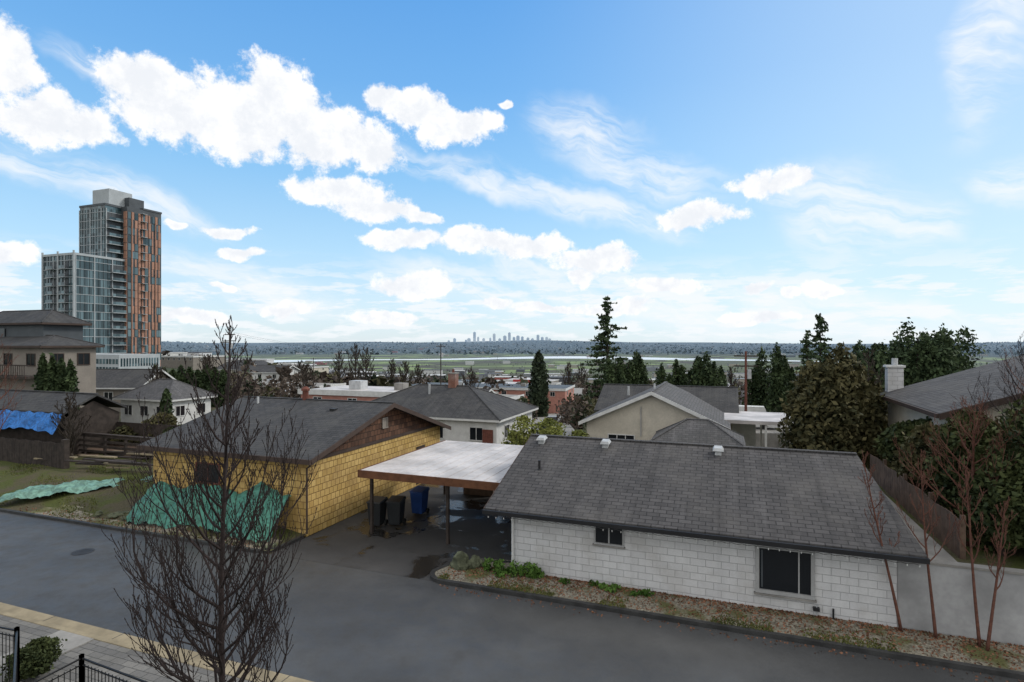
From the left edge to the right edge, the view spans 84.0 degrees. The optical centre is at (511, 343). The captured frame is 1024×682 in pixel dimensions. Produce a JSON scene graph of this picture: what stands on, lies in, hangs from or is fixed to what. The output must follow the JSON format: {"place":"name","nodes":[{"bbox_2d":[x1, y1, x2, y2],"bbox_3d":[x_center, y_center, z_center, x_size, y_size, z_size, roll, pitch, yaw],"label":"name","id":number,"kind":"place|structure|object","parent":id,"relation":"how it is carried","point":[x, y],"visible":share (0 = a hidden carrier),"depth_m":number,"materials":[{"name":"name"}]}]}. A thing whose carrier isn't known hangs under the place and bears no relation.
{"place":"outdoors","nodes":[
{"label":"outdoors","id":0,"kind":"place"},
{"bbox_2d":[0,630,93,681],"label":"concrete path","id":1,"kind":"structure","parent":0,"point":[73,641],"depth_m":15.80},
{"bbox_2d":[0,615,250,681],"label":"paver pavement","id":2,"kind":"structure","parent":0,"point":[116,657],"depth_m":14.81,"materials":[{"name":"concrete"}]},
{"bbox_2d":[0,452,305,550],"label":"yard lawn","id":3,"kind":"structure","parent":0,"point":[112,502],"depth_m":29.81,"materials":[{"name":"green plant"}]},
{"bbox_2d":[0,333,26,429],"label":"bare tree","id":4,"kind":"object","parent":3,"relation":"on","point":[5,389],"visible":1,"depth_m":30.53,"materials":[{"name":"brown plant"}]},
{"bbox_2d":[0,437,69,468],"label":"board fence","id":5,"kind":"object","parent":3,"relation":"on","point":[25,451],"visible":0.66,"depth_m":35.48,"materials":[{"name":"brown wood"}]},
{"bbox_2d":[31,352,47,390],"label":"cedar hedge tree","id":6,"kind":"object","parent":3,"relation":"on","point":[39,379],"visible":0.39,"depth_m":43.77,"materials":[{"name":"green plant"}]},
{"bbox_2d":[42,353,56,390],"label":"cedar hedge tree","id":7,"kind":"object","parent":3,"relation":"on","point":[50,373],"visible":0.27,"depth_m":43.76,"materials":[{"name":"green plant"}]},
{"bbox_2d":[49,357,66,415],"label":"cedar hedge tree","id":8,"kind":"object","parent":3,"relation":"on","point":[60,374],"visible":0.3,"depth_m":43.77,"materials":[{"name":"green plant"}]},
{"bbox_2d":[0,389,126,454],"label":"shed with blue tarp","id":9,"kind":"structure","parent":3,"relation":"on","point":[29,418],"depth_m":39.98,"materials":[{"name":"brown wood"}]},
{"bbox_2d":[61,358,79,417],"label":"cedar hedge tree","id":10,"kind":"object","parent":3,"relation":"on","point":[70,381],"visible":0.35,"depth_m":43.82,"materials":[{"name":"green plant"}]},
{"bbox_2d":[0,476,151,501],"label":"pale green tarp","id":11,"kind":"object","parent":3,"relation":"on","point":[74,486],"visible":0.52,"depth_m":30.06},
{"bbox_2d":[34,447,152,468],"bbox_3d":[-21.410,7.169,34.707,16.115,0.555,4.961,0,0,20],"label":"lumber pile","id":12,"kind":"object","parent":3,"relation":"on","point":[103,460],"visible":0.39,"depth_m":34.39,"materials":[{"name":"brown wood"}]},
{"bbox_2d":[78,422,177,459],"bbox_3d":[-23.386,6.750,38.246,16.200,2.100,2.720,0,0,20],"label":"dark rail fence","id":13,"kind":"object","parent":3,"relation":"on","point":[121,446],"visible":0.21,"depth_m":38.79,"materials":[{"name":"brown wood"}]},
{"bbox_2d":[107,419,149,444],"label":"garden shrub","id":14,"kind":"object","parent":3,"relation":"on","point":[123,430],"visible":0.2,"depth_m":40.92,"materials":[{"name":"green plant"}]},
{"bbox_2d":[141,412,179,436],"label":"garden shrub","id":15,"kind":"object","parent":3,"relation":"on","point":[172,418],"visible":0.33,"depth_m":41.02,"materials":[{"name":"green plant"}]},
{"bbox_2d":[126,481,290,541],"bbox_3d":[-13.899,7.253,25.600,8.400,2.178,1.870,0,0,20],"label":"green tarp","id":16,"kind":"object","parent":3,"relation":"on","point":[168,501],"visible":0.55,"depth_m":25.66,"materials":[{"name":"plastic"}]},
{"bbox_2d":[2,463,898,651],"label":"grass tufts","id":17,"kind":"object","parent":3,"relation":"on","point":[752,625],"visible":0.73,"depth_m":19.15,"materials":[{"name":"plant"}]},
{"bbox_2d":[301,394,379,400],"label":"walls","id":18,"kind":"structure","parent":0,"point":[359,398],"depth_m":63.03,"materials":[{"name":"paint"}]},
{"bbox_2d":[298,380,408,396],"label":"roof","id":19,"kind":"structure","parent":18,"relation":"on","point":[358,388],"depth_m":64.64,"materials":[{"name":"white paint"}]},
{"bbox_2d":[270,484,510,580],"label":"driveway pavement","id":20,"kind":"structure","parent":0,"point":[416,546],"depth_m":24.29,"materials":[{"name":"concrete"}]},
{"bbox_2d":[366,496,387,525],"bbox_3d":[-6.199,7.746,26.230,0.735,1.289,0.889,0,0,15],"label":"wheelie bin","id":21,"kind":"object","parent":20,"relation":"on","point":[380,506],"visible":0.89,"depth_m":25.95,"materials":[{"name":"plastic"}]},
{"bbox_2d":[385,495,405,524],"bbox_3d":[-5.359,7.746,26.344,0.735,1.289,0.889,0,0,9],"label":"wheelie bin","id":22,"kind":"object","parent":20,"relation":"on","point":[395,507],"visible":1,"depth_m":26.02,"materials":[{"name":"plastic"}]},
{"bbox_2d":[409,486,429,513],"bbox_3d":[-4.551,7.746,28.071,0.735,1.289,0.889,0,0,20],"label":"wheelie bin","id":23,"kind":"object","parent":20,"relation":"on","point":[419,498],"visible":1,"depth_m":27.80,"materials":[{"name":"blue plastic"}]},
{"bbox_2d":[358,440,523,543],"bbox_3d":[-1.847,6.940,27.323,7.310,2.920,8.260,0,0,20],"label":"carport","id":24,"kind":"object","parent":20,"relation":"on","point":[475,468],"visible":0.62,"depth_m":25.54,"materials":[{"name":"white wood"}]},
{"bbox_2d":[432,332,557,341],"bbox_3d":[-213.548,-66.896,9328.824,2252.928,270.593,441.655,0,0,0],"label":"city skyline","id":25,"kind":"structure","parent":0,"point":[499,339],"depth_m":9259.85,"materials":[{"name":"blue glass"}]},
{"bbox_2d":[0,512,1023,681],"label":"road","id":26,"kind":"structure","parent":0,"point":[353,625],"depth_m":16.73,"materials":[{"name":"asphalt"}]},
{"bbox_2d":[0,0,1023,343],"label":"sky","id":27,"kind":"structure","parent":0,"point":[719,171],"materials":[{"name":"blue"}]},
{"bbox_2d":[274,356,800,361],"bbox_3d":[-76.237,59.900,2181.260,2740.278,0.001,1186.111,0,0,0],"label":"river","id":28,"kind":"structure","parent":0,"point":[585,357],"depth_m":2194.25,"materials":[{"name":"grey liquid"}]},
{"bbox_2d":[119,340,1023,578],"bbox_3d":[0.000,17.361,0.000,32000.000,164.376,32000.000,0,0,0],"label":"ground","id":29,"kind":"structure","parent":0,"point":[492,364],"depth_m":3264.27,"materials":[{"name":"plant"}]},
{"bbox_2d":[0,626,19,681],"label":"black metal fence","id":30,"kind":"object","parent":29,"relation":"on","point":[16,655],"visible":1,"depth_m":12.91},
{"bbox_2d":[0,635,67,680],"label":"garden shrub","id":31,"kind":"object","parent":29,"relation":"on","point":[38,656],"visible":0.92,"depth_m":14.07,"materials":[{"name":"green plant"}]},
{"bbox_2d":[0,347,95,407],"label":"walls","id":32,"kind":"structure","parent":29,"relation":"on","point":[86,375],"depth_m":51.73,"materials":[{"name":"beige"}]},
{"bbox_2d":[0,309,92,378],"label":"building","id":33,"kind":"structure","parent":32,"relation":"on","point":[16,323],"depth_m":54.49,"materials":[{"name":"grey"}]},
{"bbox_2d":[3,353,89,365],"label":"windows and trim","id":34,"kind":"structure","parent":32,"relation":"attached to","point":[83,358],"depth_m":51.61,"materials":[{"name":"brown glass"}]},
{"bbox_2d":[0,335,104,347],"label":"roof","id":35,"kind":"structure","parent":32,"relation":"on","point":[52,341],"depth_m":52.06,"materials":[{"name":"grey"}]},
{"bbox_2d":[50,392,91,459],"bbox_3d":[-28.685,5.731,36.819,2.049,5.345,2.055,0,0,0],"label":"bare tree","id":36,"kind":"object","parent":29,"relation":"on","point":[70,429],"visible":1,"depth_m":36.86,"materials":[{"name":"brown plant"}]},
{"bbox_2d":[34,653,147,681],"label":"black metal fence","id":37,"kind":"object","parent":29,"relation":"on","point":[81,660],"visible":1,"depth_m":11.77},
{"bbox_2d":[41,188,161,368],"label":"residential tower","id":38,"kind":"structure","parent":29,"relation":"on","point":[106,280],"depth_m":214.12,"materials":[{"name":"grey glass"}]},
{"bbox_2d":[96,369,175,411],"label":"white bungalow","id":39,"kind":"object","parent":29,"relation":"on","point":[110,383],"visible":0.21,"depth_m":72.78,"materials":[{"name":"beige"}]},
{"bbox_2d":[0,610,273,681],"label":"kerb","id":40,"kind":"structure","parent":29,"relation":"on","point":[78,632],"depth_m":15.87,"materials":[{"name":"beige concrete"}]},
{"bbox_2d":[0,508,303,552],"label":"yard kerb","id":41,"kind":"structure","parent":29,"relation":"on","point":[204,542],"depth_m":25.74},
{"bbox_2d":[0,602,312,681],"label":"concrete gutter","id":42,"kind":"object","parent":29,"relation":"on","point":[90,629],"visible":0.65,"depth_m":16.32,"materials":[{"name":"concrete"}]},
{"bbox_2d":[112,379,217,424],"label":"white bungalow","id":43,"kind":"object","parent":29,"relation":"on","point":[152,392],"visible":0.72,"depth_m":59.45,"materials":[{"name":"paint"}]},
{"bbox_2d":[124,403,205,416],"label":"windows and trim","id":44,"kind":"structure","parent":43,"relation":"in","point":[179,410],"depth_m":58.97,"materials":[{"name":"black glass"}]},
{"bbox_2d":[158,388,174,413],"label":"cypress tree","id":45,"kind":"object","parent":29,"relation":"on","point":[166,394],"visible":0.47,"depth_m":51.79,"materials":[{"name":"green plant"}]},
{"bbox_2d":[161,357,223,369],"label":"walls","id":46,"kind":"structure","parent":29,"relation":"on","point":[176,363],"depth_m":259.48,"materials":[{"name":"beige"}]},
{"bbox_2d":[100,315,319,681],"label":"bare street tree","id":47,"kind":"object","parent":29,"relation":"on","point":[221,619],"visible":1,"depth_m":9.70,"materials":[{"name":"grey plant"}]},
{"bbox_2d":[215,369,231,407],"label":"cedar hedge tree","id":48,"kind":"object","parent":29,"relation":"on","point":[222,379],"visible":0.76,"depth_m":83.60,"materials":[{"name":"green plant"}]},
{"bbox_2d":[137,386,450,536],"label":"yellow shingle garage","id":49,"kind":"structure","parent":29,"relation":"on","point":[348,439],"depth_m":27.84,"materials":[{"name":"wood"}]},
{"bbox_2d":[195,417,424,484],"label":"windows and door","id":50,"kind":"structure","parent":49,"relation":"in","point":[384,420],"depth_m":26.82,"materials":[{"name":"brown glass"}]},
{"bbox_2d":[328,350,349,382],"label":"bare tree","id":51,"kind":"object","parent":29,"relation":"on","point":[339,368],"visible":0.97,"depth_m":169.78,"materials":[{"name":"brown plant"}]},
{"bbox_2d":[346,343,367,379],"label":"bare tree","id":52,"kind":"object","parent":29,"relation":"on","point":[354,365],"visible":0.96,"depth_m":149.59,"materials":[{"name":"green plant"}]},
{"bbox_2d":[434,412,531,443],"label":"walls","id":53,"kind":"structure","parent":29,"relation":"on","point":[459,431],"depth_m":46.67,"materials":[{"name":"white paint"}]},
{"bbox_2d":[371,384,538,422],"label":"roof","id":54,"kind":"structure","parent":53,"relation":"on","point":[460,402],"depth_m":49.50,"materials":[{"name":"grey"}]},
{"bbox_2d":[440,424,525,440],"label":"windows and trim","id":55,"kind":"structure","parent":53,"relation":"attached to","point":[475,433],"depth_m":46.30,"materials":[{"name":"black glass"}]},
{"bbox_2d":[501,414,537,444],"bbox_3d":[0.687,6.670,36.455,3.074,4.277,2.869,0,0,0],"label":"yellow green shrub","id":56,"kind":"object","parent":29,"relation":"on","point":[514,437],"visible":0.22,"depth_m":36.41,"materials":[{"name":"green plant"}]},
{"bbox_2d":[493,387,573,413],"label":"walls","id":57,"kind":"structure","parent":29,"relation":"on","point":[560,395],"depth_m":141.42,"materials":[{"name":"brick"}]},
{"bbox_2d":[410,381,574,390],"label":"roof","id":58,"kind":"structure","parent":57,"relation":"on","point":[522,386],"depth_m":150.14,"materials":[{"name":"white paint"}]},
{"bbox_2d":[526,350,550,416],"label":"cypress tree","id":59,"kind":"object","parent":29,"relation":"on","point":[538,386],"visible":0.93,"depth_m":128.99,"materials":[{"name":"green plant"}]},
{"bbox_2d":[532,418,589,436],"bbox_3d":[3.107,6.760,36.173,4.819,4.101,4.665,0,0,0],"label":"yellow green shrub","id":60,"kind":"object","parent":29,"relation":"on","point":[552,427],"visible":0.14,"depth_m":36.41,"materials":[{"name":"green plant"}]},
{"bbox_2d":[161,350,1013,428],"bbox_3d":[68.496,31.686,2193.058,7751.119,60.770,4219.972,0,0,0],"label":"distant tree mass","id":61,"kind":"object","parent":29,"relation":"on","point":[575,410],"visible":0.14,"depth_m":140.69,"materials":[{"name":"plant"}]},
{"bbox_2d":[161,340,1023,354],"bbox_3d":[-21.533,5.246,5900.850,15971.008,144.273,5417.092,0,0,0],"label":"hill forest","id":62,"kind":"object","parent":29,"relation":"on","point":[532,352],"visible":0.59,"depth_m":4899.05,"materials":[{"name":"plant"}]},
{"bbox_2d":[162,340,1023,384],"bbox_3d":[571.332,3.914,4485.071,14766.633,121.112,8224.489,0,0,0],"label":"distant town","id":63,"kind":"object","parent":29,"relation":"on","point":[460,370],"visible":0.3,"depth_m":1120.88},
{"bbox_2d":[569,296,627,400],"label":"conifer tree","id":64,"kind":"object","parent":29,"relation":"on","point":[604,321],"visible":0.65,"depth_m":77.67,"materials":[{"name":"green plant"}]},
{"bbox_2d":[598,357,627,394],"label":"cypress tree","id":65,"kind":"object","parent":29,"relation":"on","point":[612,375],"visible":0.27,"depth_m":71.29,"materials":[{"name":"green plant"}]},
{"bbox_2d":[614,351,647,384],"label":"cypress tree","id":66,"kind":"object","parent":29,"relation":"on","point":[630,371],"visible":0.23,"depth_m":73.88,"materials":[{"name":"green plant"}]},
{"bbox_2d":[587,395,699,439],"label":"walls","id":67,"kind":"structure","parent":29,"relation":"on","point":[657,414],"depth_m":40.18,"materials":[{"name":"beige paint"}]},
{"bbox_2d":[578,392,729,428],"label":"windows and trim","id":68,"kind":"structure","parent":67,"relation":"attached to","point":[639,398],"depth_m":39.51,"materials":[{"name":"white paint"}]},
{"bbox_2d":[584,381,730,428],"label":"roof","id":69,"kind":"structure","parent":67,"relation":"on","point":[678,395],"depth_m":42.70,"materials":[{"name":"grey"}]},
{"bbox_2d":[653,362,675,384],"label":"cypress tree","id":70,"kind":"object","parent":29,"relation":"on","point":[660,373],"visible":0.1,"depth_m":71.14,"materials":[{"name":"green plant"}]},
{"bbox_2d":[594,384,738,429],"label":"wing","id":71,"kind":"structure","parent":29,"relation":"on","point":[724,399],"depth_m":48.96,"materials":[{"name":"grey"}]},
{"bbox_2d":[666,359,689,385],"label":"cypress tree","id":72,"kind":"object","parent":29,"relation":"on","point":[679,375],"visible":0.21,"depth_m":73.96,"materials":[{"name":"green plant"}]},
{"bbox_2d":[650,418,745,445],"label":"roof","id":73,"kind":"structure","parent":29,"relation":"on","point":[697,430],"depth_m":35.48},
{"bbox_2d":[482,434,929,626],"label":"white block garage","id":74,"kind":"structure","parent":29,"relation":"on","point":[786,529],"depth_m":19.28,"materials":[{"name":"grey concrete"}]},
{"bbox_2d":[592,527,816,602],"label":"windows","id":75,"kind":"structure","parent":74,"relation":"in","point":[782,573],"depth_m":17.68,"materials":[{"name":"black glass"}]},
{"bbox_2d":[690,351,727,386],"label":"cypress tree","id":76,"kind":"object","parent":29,"relation":"on","point":[704,369],"visible":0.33,"depth_m":71.06,"materials":[{"name":"green plant"}]},
{"bbox_2d":[430,559,1023,679],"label":"verge kerb","id":77,"kind":"structure","parent":29,"relation":"on","point":[1008,673],"depth_m":16.48,"materials":[{"name":"concrete"}]},
{"bbox_2d":[435,559,1023,671],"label":"gravel verge","id":78,"kind":"structure","parent":29,"relation":"on","point":[907,645],"depth_m":17.11,"materials":[{"name":"gravel"}]},
{"bbox_2d":[450,551,471,569],"bbox_3d":[-1.932,7.996,21.156,0.759,0.686,0.786,0,0,-20],"label":"mossy boulder","id":79,"kind":"object","parent":78,"relation":"on","point":[460,560],"visible":1,"depth_m":20.91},
{"bbox_2d":[20,506,1023,681],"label":"fallen leaves","id":80,"kind":"object","parent":78,"relation":"on","point":[788,612],"visible":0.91,"depth_m":17.22,"materials":[{"name":"plant"}]},
{"bbox_2d":[859,451,902,631],"bbox_3d":[10.708,5.703,16.612,0.841,5.208,0.913,0,0,-25],"label":"bare sapling","id":81,"kind":"object","parent":78,"relation":"on","point":[888,572],"visible":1,"depth_m":16.49,"materials":[{"name":"brown plant"}]},
{"bbox_2d":[895,450,960,638],"bbox_3d":[11.808,5.636,16.099,1.587,5.336,0.727,0,0,26],"label":"bare sapling","id":82,"kind":"object","parent":78,"relation":"on","point":[929,581],"visible":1,"depth_m":16.08,"materials":[{"name":"brown plant"}]},
{"bbox_2d":[950,450,987,647],"bbox_3d":[12.648,5.628,15.768,0.805,5.352,1.039,0,0,36],"label":"bare sapling","id":83,"kind":"object","parent":78,"relation":"on","point":[973,575],"visible":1,"depth_m":15.73,"materials":[{"name":"brown plant"}]},
{"bbox_2d":[984,496,1017,650],"bbox_3d":[13.227,6.218,15.335,0.933,4.177,0.656,0,0,-38],"label":"bare sapling","id":84,"kind":"object","parent":78,"relation":"on","point":[989,633],"visible":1,"depth_m":15.45,"materials":[{"name":"brown plant"}]},
{"bbox_2d":[734,351,757,410],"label":"utility pole","id":85,"kind":"object","parent":29,"relation":"on","point":[747,373],"visible":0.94,"depth_m":61.89,"materials":[{"name":"wood"}]},
{"bbox_2d":[740,346,769,410],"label":"cypress tree","id":86,"kind":"object","parent":29,"relation":"on","point":[756,386],"visible":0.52,"depth_m":75.73,"materials":[{"name":"green plant"}]},
{"bbox_2d":[724,411,790,446],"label":"white carport","id":87,"kind":"object","parent":29,"relation":"on","point":[744,423],"visible":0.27,"depth_m":43.96,"materials":[{"name":"paint"}]},
{"bbox_2d":[763,342,789,412],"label":"cypress tree","id":88,"kind":"object","parent":29,"relation":"on","point":[776,382],"visible":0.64,"depth_m":71.20,"materials":[{"name":"green plant"}]},
{"bbox_2d":[793,330,817,390],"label":"conifer tree","id":89,"kind":"object","parent":29,"relation":"on","point":[806,351],"visible":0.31,"depth_m":57.94,"materials":[{"name":"green plant"}]},
{"bbox_2d":[801,313,835,364],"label":"conifer tree","id":90,"kind":"object","parent":29,"relation":"on","point":[822,347],"visible":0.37,"depth_m":61.84,"materials":[{"name":"green plant"}]},
{"bbox_2d":[844,343,887,424],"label":"evergreen tree","id":91,"kind":"object","parent":29,"relation":"on","point":[878,357],"visible":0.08,"depth_m":55.18,"materials":[{"name":"green plant"}]},
{"bbox_2d":[884,317,967,385],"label":"evergreen tree","id":92,"kind":"object","parent":29,"relation":"on","point":[917,352],"visible":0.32,"depth_m":54.42,"materials":[{"name":"green plant"}]},
{"bbox_2d":[929,326,988,370],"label":"evergreen tree","id":93,"kind":"object","parent":29,"relation":"on","point":[963,341],"visible":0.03,"depth_m":56.43,"materials":[{"name":"green plant"}]},
{"bbox_2d":[897,559,1023,645],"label":"retaining wall","id":94,"kind":"structure","parent":29,"relation":"on","point":[952,588],"depth_m":16.12,"materials":[{"name":"concrete"}]},
{"bbox_2d":[756,426,790,447],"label":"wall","id":95,"kind":"structure","parent":0,"point":[773,433],"depth_m":62.00,"materials":[{"name":"concrete"}]},
{"bbox_2d":[885,495,956,561],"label":"side path","id":96,"kind":"structure","parent":0,"point":[943,554],"depth_m":18.46,"materials":[{"name":"concrete"}]},
{"bbox_2d":[865,455,1023,568],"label":"garden bank terrain","id":97,"kind":"structure","parent":0,"point":[1016,560],"depth_m":17.43,"materials":[{"name":"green plant"}]},
{"bbox_2d":[775,342,889,466],"bbox_3d":[17.714,4.478,31.076,6.789,9.283,5.949,0,0,0],"label":"cedar tree","id":98,"kind":"object","parent":97,"relation":"on","point":[832,402],"visible":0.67,"depth_m":30.17,"materials":[{"name":"green plant"}]},
{"bbox_2d":[873,416,932,471],"bbox_3d":[18.061,4.885,25.406,3.191,3.448,2.797,0,0,0],"label":"evergreen shrub","id":99,"kind":"object","parent":97,"relation":"on","point":[893,431],"visible":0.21,"depth_m":25.41,"materials":[{"name":"green plant"}]},
{"bbox_2d":[870,454,965,558],"bbox_3d":[15.469,5.800,22.302,0.150,1.300,11.200,0,0,20],"label":"board fence","id":100,"kind":"object","parent":97,"relation":"on","point":[900,489],"visible":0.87,"depth_m":20.50,"materials":[{"name":"brown wood"}]},
{"bbox_2d":[890,421,948,506],"bbox_3d":[16.983,4.768,22.596,3.327,3.679,3.530,0,0,0],"label":"evergreen shrub","id":101,"kind":"object","parent":97,"relation":"on","point":[917,439],"visible":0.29,"depth_m":22.35,"materials":[{"name":"green plant"}]},
{"bbox_2d":[893,392,1023,546],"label":"bare garden tree","id":102,"kind":"object","parent":97,"relation":"on","point":[972,457],"visible":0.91,"depth_m":18.17,"materials":[{"name":"brown plant"}]},
{"bbox_2d":[923,407,1001,517],"bbox_3d":[15.822,4.406,19.438,3.225,4.402,3.199,0,0,0],"label":"evergreen shrub","id":103,"kind":"object","parent":97,"relation":"on","point":[953,438],"visible":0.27,"depth_m":19.17,"materials":[{"name":"green plant"}]},
{"bbox_2d":[936,399,1023,549],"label":"evergreen shrub","id":104,"kind":"object","parent":97,"relation":"on","point":[1014,474],"visible":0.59,"depth_m":17.41,"materials":[{"name":"green plant"}]},
{"bbox_2d":[949,331,1023,420],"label":"bare garden tree","id":105,"kind":"object","parent":97,"relation":"on","point":[1013,382],"visible":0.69,"depth_m":20.24,"materials":[{"name":"brown plant"}]},
{"bbox_2d":[952,474,1023,555],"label":"evergreen shrub","id":106,"kind":"object","parent":97,"relation":"on","point":[989,523],"visible":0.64,"depth_m":17.13,"materials":[{"name":"green plant"}]},
{"bbox_2d":[888,400,1020,491],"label":"walls","id":107,"kind":"structure","parent":0,"point":[897,413],"depth_m":27.91,"materials":[{"name":"beige paint"}]},
{"bbox_2d":[879,393,1022,419],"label":"trim","id":108,"kind":"structure","parent":107,"relation":"attached to","point":[942,416],"depth_m":22.88,"materials":[{"name":"white paint"}]},
{"bbox_2d":[880,354,1023,413],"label":"roof","id":109,"kind":"structure","parent":107,"relation":"on","point":[933,395],"depth_m":26.84,"materials":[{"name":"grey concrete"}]},
{"bbox_2d":[883,358,905,391],"bbox_3d":[21.330,1.900,31.752,0.910,2.200,0.760,0,0,20],"label":"chimney","id":110,"kind":"object","parent":109,"relation":"on","point":[894,375],"visible":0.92,"depth_m":31.51,"materials":[{"name":"white paint"}]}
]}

